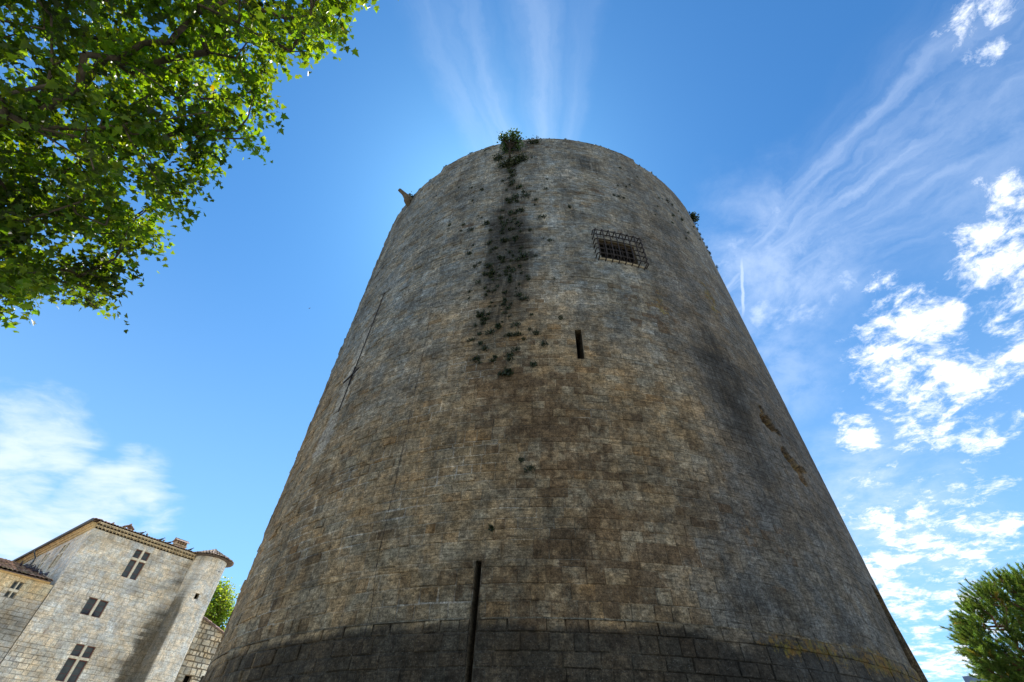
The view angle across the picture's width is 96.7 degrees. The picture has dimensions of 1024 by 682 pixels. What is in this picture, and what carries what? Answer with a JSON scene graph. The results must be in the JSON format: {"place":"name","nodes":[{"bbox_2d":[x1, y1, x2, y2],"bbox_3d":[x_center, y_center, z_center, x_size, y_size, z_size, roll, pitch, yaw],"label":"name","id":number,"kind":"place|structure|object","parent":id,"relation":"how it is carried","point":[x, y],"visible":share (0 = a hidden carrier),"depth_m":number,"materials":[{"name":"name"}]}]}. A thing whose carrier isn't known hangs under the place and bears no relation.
{"place":"outdoors","nodes":[
{"label":"outdoors","id":0,"kind":"place"},
{"bbox_2d":[0,0,1023,681],"label":"sky","id":1,"kind":"structure","parent":0,"point":[852,171],"materials":[{"name":"blue"}]},
{"bbox_2d":[200,138,927,681],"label":"round tower","id":2,"kind":"structure","parent":0,"point":[666,510],"depth_m":11.20,"materials":[{"name":"stone"}]},
{"bbox_2d":[484,328,494,334],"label":"weed tuft","id":3,"kind":"object","parent":2,"relation":"attached to","point":[491,330],"visible":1,"depth_m":14.00,"materials":[{"name":"green plant"}]},
{"bbox_2d":[488,523,494,532],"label":"weed tuft","id":4,"kind":"object","parent":2,"relation":"attached to","point":[491,528],"visible":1,"depth_m":9.61,"materials":[{"name":"green plant"}]},
{"bbox_2d":[492,152,505,160],"bbox_3d":[-0.708,-9.433,23.228,0.823,0.449,0.424,-8,-46,10],"label":"ledge plant","id":5,"kind":"object","parent":2,"relation":"on","point":[499,156],"visible":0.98,"depth_m":23.24,"materials":[{"name":"green plant"}]},
{"bbox_2d":[504,365,513,376],"bbox_3d":[-0.088,0.843,12.666,0.310,0.390,0.182,-5,-46,7],"label":"weed tuft","id":6,"kind":"object","parent":2,"relation":"attached to","point":[508,371],"visible":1,"depth_m":12.65,"materials":[{"name":"green plant"}]},
{"bbox_2d":[494,157,525,167],"bbox_3d":[-0.073,-8.880,22.426,1.564,0.511,0.513,-6,-46,8],"label":"ledge plant","id":7,"kind":"object","parent":2,"relation":"on","point":[509,162],"visible":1,"depth_m":22.41,"materials":[{"name":"green plant"}]},
{"bbox_2d":[497,128,525,157],"bbox_3d":[-0.052,-9.965,23.256,1.559,2.144,1.330,2,-45,0],"label":"bush","id":8,"kind":"object","parent":2,"relation":"attached to","point":[510,144],"visible":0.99,"depth_m":23.34,"materials":[{"name":"green plant"}]},
{"bbox_2d":[510,320,520,327],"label":"weed tuft","id":9,"kind":"object","parent":2,"relation":"attached to","point":[517,323],"visible":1,"depth_m":14.04,"materials":[{"name":"green plant"}]},
{"bbox_2d":[510,150,534,161],"bbox_3d":[0.390,-9.189,22.589,1.492,0.542,0.555,-5,-46,7],"label":"ledge plant","id":10,"kind":"object","parent":2,"relation":"attached to","point":[523,157],"visible":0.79,"depth_m":22.61,"materials":[{"name":"green plant"}]},
{"bbox_2d":[516,251,529,258],"bbox_3d":[0.413,-3.167,16.644,0.520,0.496,0.222,4,-46,-2],"label":"weed tuft","id":11,"kind":"object","parent":2,"relation":"attached to","point":[524,254],"visible":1,"depth_m":16.65,"materials":[{"name":"green plant"}]},
{"bbox_2d":[523,464,535,471],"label":"weed tuft","id":12,"kind":"object","parent":2,"relation":"attached to","point":[530,467],"visible":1,"depth_m":10.46,"materials":[{"name":"green plant"}]},
{"bbox_2d":[524,137,541,143],"bbox_3d":[1.098,-10.650,24.042,0.963,0.366,0.495,2,-45,0],"label":"ledge plant","id":13,"kind":"object","parent":2,"relation":"on","point":[533,141],"visible":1,"depth_m":24.06,"materials":[{"name":"green plant"}]},
{"bbox_2d":[689,211,699,225],"bbox_3d":[10.734,-7.274,26.618,0.486,1.035,0.987,-24,-51,24],"label":"rim bush","id":14,"kind":"object","parent":2,"relation":"attached to","point":[693,216],"visible":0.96,"depth_m":26.57,"materials":[{"name":"green plant"}]},
{"bbox_3d":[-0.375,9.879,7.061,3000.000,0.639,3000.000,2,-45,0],"label":"ground","id":15,"kind":"structure","parent":0,"visible":0},
{"bbox_2d":[0,558,53,662],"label":"wing","id":16,"kind":"structure","parent":15,"relation":"on","point":[24,591],"depth_m":28.24,"materials":[{"name":"beige stone"}]},
{"bbox_2d":[3,581,22,598],"bbox_3d":[-30.971,15.463,28.275,0.252,0.900,0.480,-26,-52,25],"label":"window","id":17,"kind":"structure","parent":16,"relation":"in","point":[15,587],"depth_m":28.26,"materials":[{"name":"glass"}]},
{"bbox_2d":[0,518,233,681],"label":"stone house","id":18,"kind":"structure","parent":15,"relation":"on","point":[145,599],"depth_m":31.94,"materials":[{"name":"stone"}]},
{"bbox_2d":[38,553,49,568],"bbox_3d":[-36.043,17.223,34.842,1.100,1.750,0.232,-26,-52,25],"label":"window","id":19,"kind":"structure","parent":18,"relation":"in","point":[40,564],"depth_m":34.99,"materials":[{"name":"stone"}]},
{"bbox_2d":[49,543,69,569],"bbox_3d":[-33.094,15.821,33.326,1.300,1.910,0.232,-26,-52,25],"label":"window","id":20,"kind":"structure","parent":18,"relation":"in","point":[59,555],"depth_m":33.27,"materials":[{"name":"stone"}]},
{"bbox_2d":[55,644,94,681],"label":"window","id":21,"kind":"structure","parent":18,"relation":"in","point":[71,670],"depth_m":29.18,"materials":[{"name":"glass"}]},
{"bbox_2d":[80,597,107,617],"bbox_3d":[-28.369,18.103,30.898,0.252,1.000,1.192,-26,-52,25],"label":"window","id":22,"kind":"structure","parent":18,"relation":"in","point":[96,606],"depth_m":30.95,"materials":[{"name":"glass"}]},
{"bbox_2d":[121,550,149,579],"bbox_3d":[-27.767,16.508,33.586,0.252,1.900,1.020,-26,-52,25],"label":"window","id":23,"kind":"structure","parent":18,"relation":"in","point":[139,558],"depth_m":33.58,"materials":[{"name":"glass"}]},
{"bbox_2d":[174,616,223,681],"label":"stone wall","id":24,"kind":"structure","parent":15,"relation":"on","point":[199,656],"depth_m":36.23,"materials":[{"name":"stone"}]},
{"bbox_2d":[0,0,398,332],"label":"plane tree","id":25,"kind":"object","parent":15,"relation":"on","point":[26,202],"visible":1,"depth_m":6.86,"materials":[{"name":"green plant"}]},
{"bbox_2d":[204,576,238,631],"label":"broadleaf tree","id":26,"kind":"object","parent":15,"relation":"on","point":[219,609],"visible":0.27,"depth_m":41.89,"materials":[{"name":"green plant"}]},
{"bbox_2d":[962,673,999,681],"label":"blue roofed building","id":27,"kind":"structure","parent":15,"relation":"on","point":[968,678],"depth_m":29.96,"materials":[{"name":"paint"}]},
{"bbox_2d":[939,561,1023,681],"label":"pine tree","id":28,"kind":"object","parent":15,"relation":"on","point":[1007,663],"visible":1,"depth_m":18.44,"materials":[{"name":"green plant"}]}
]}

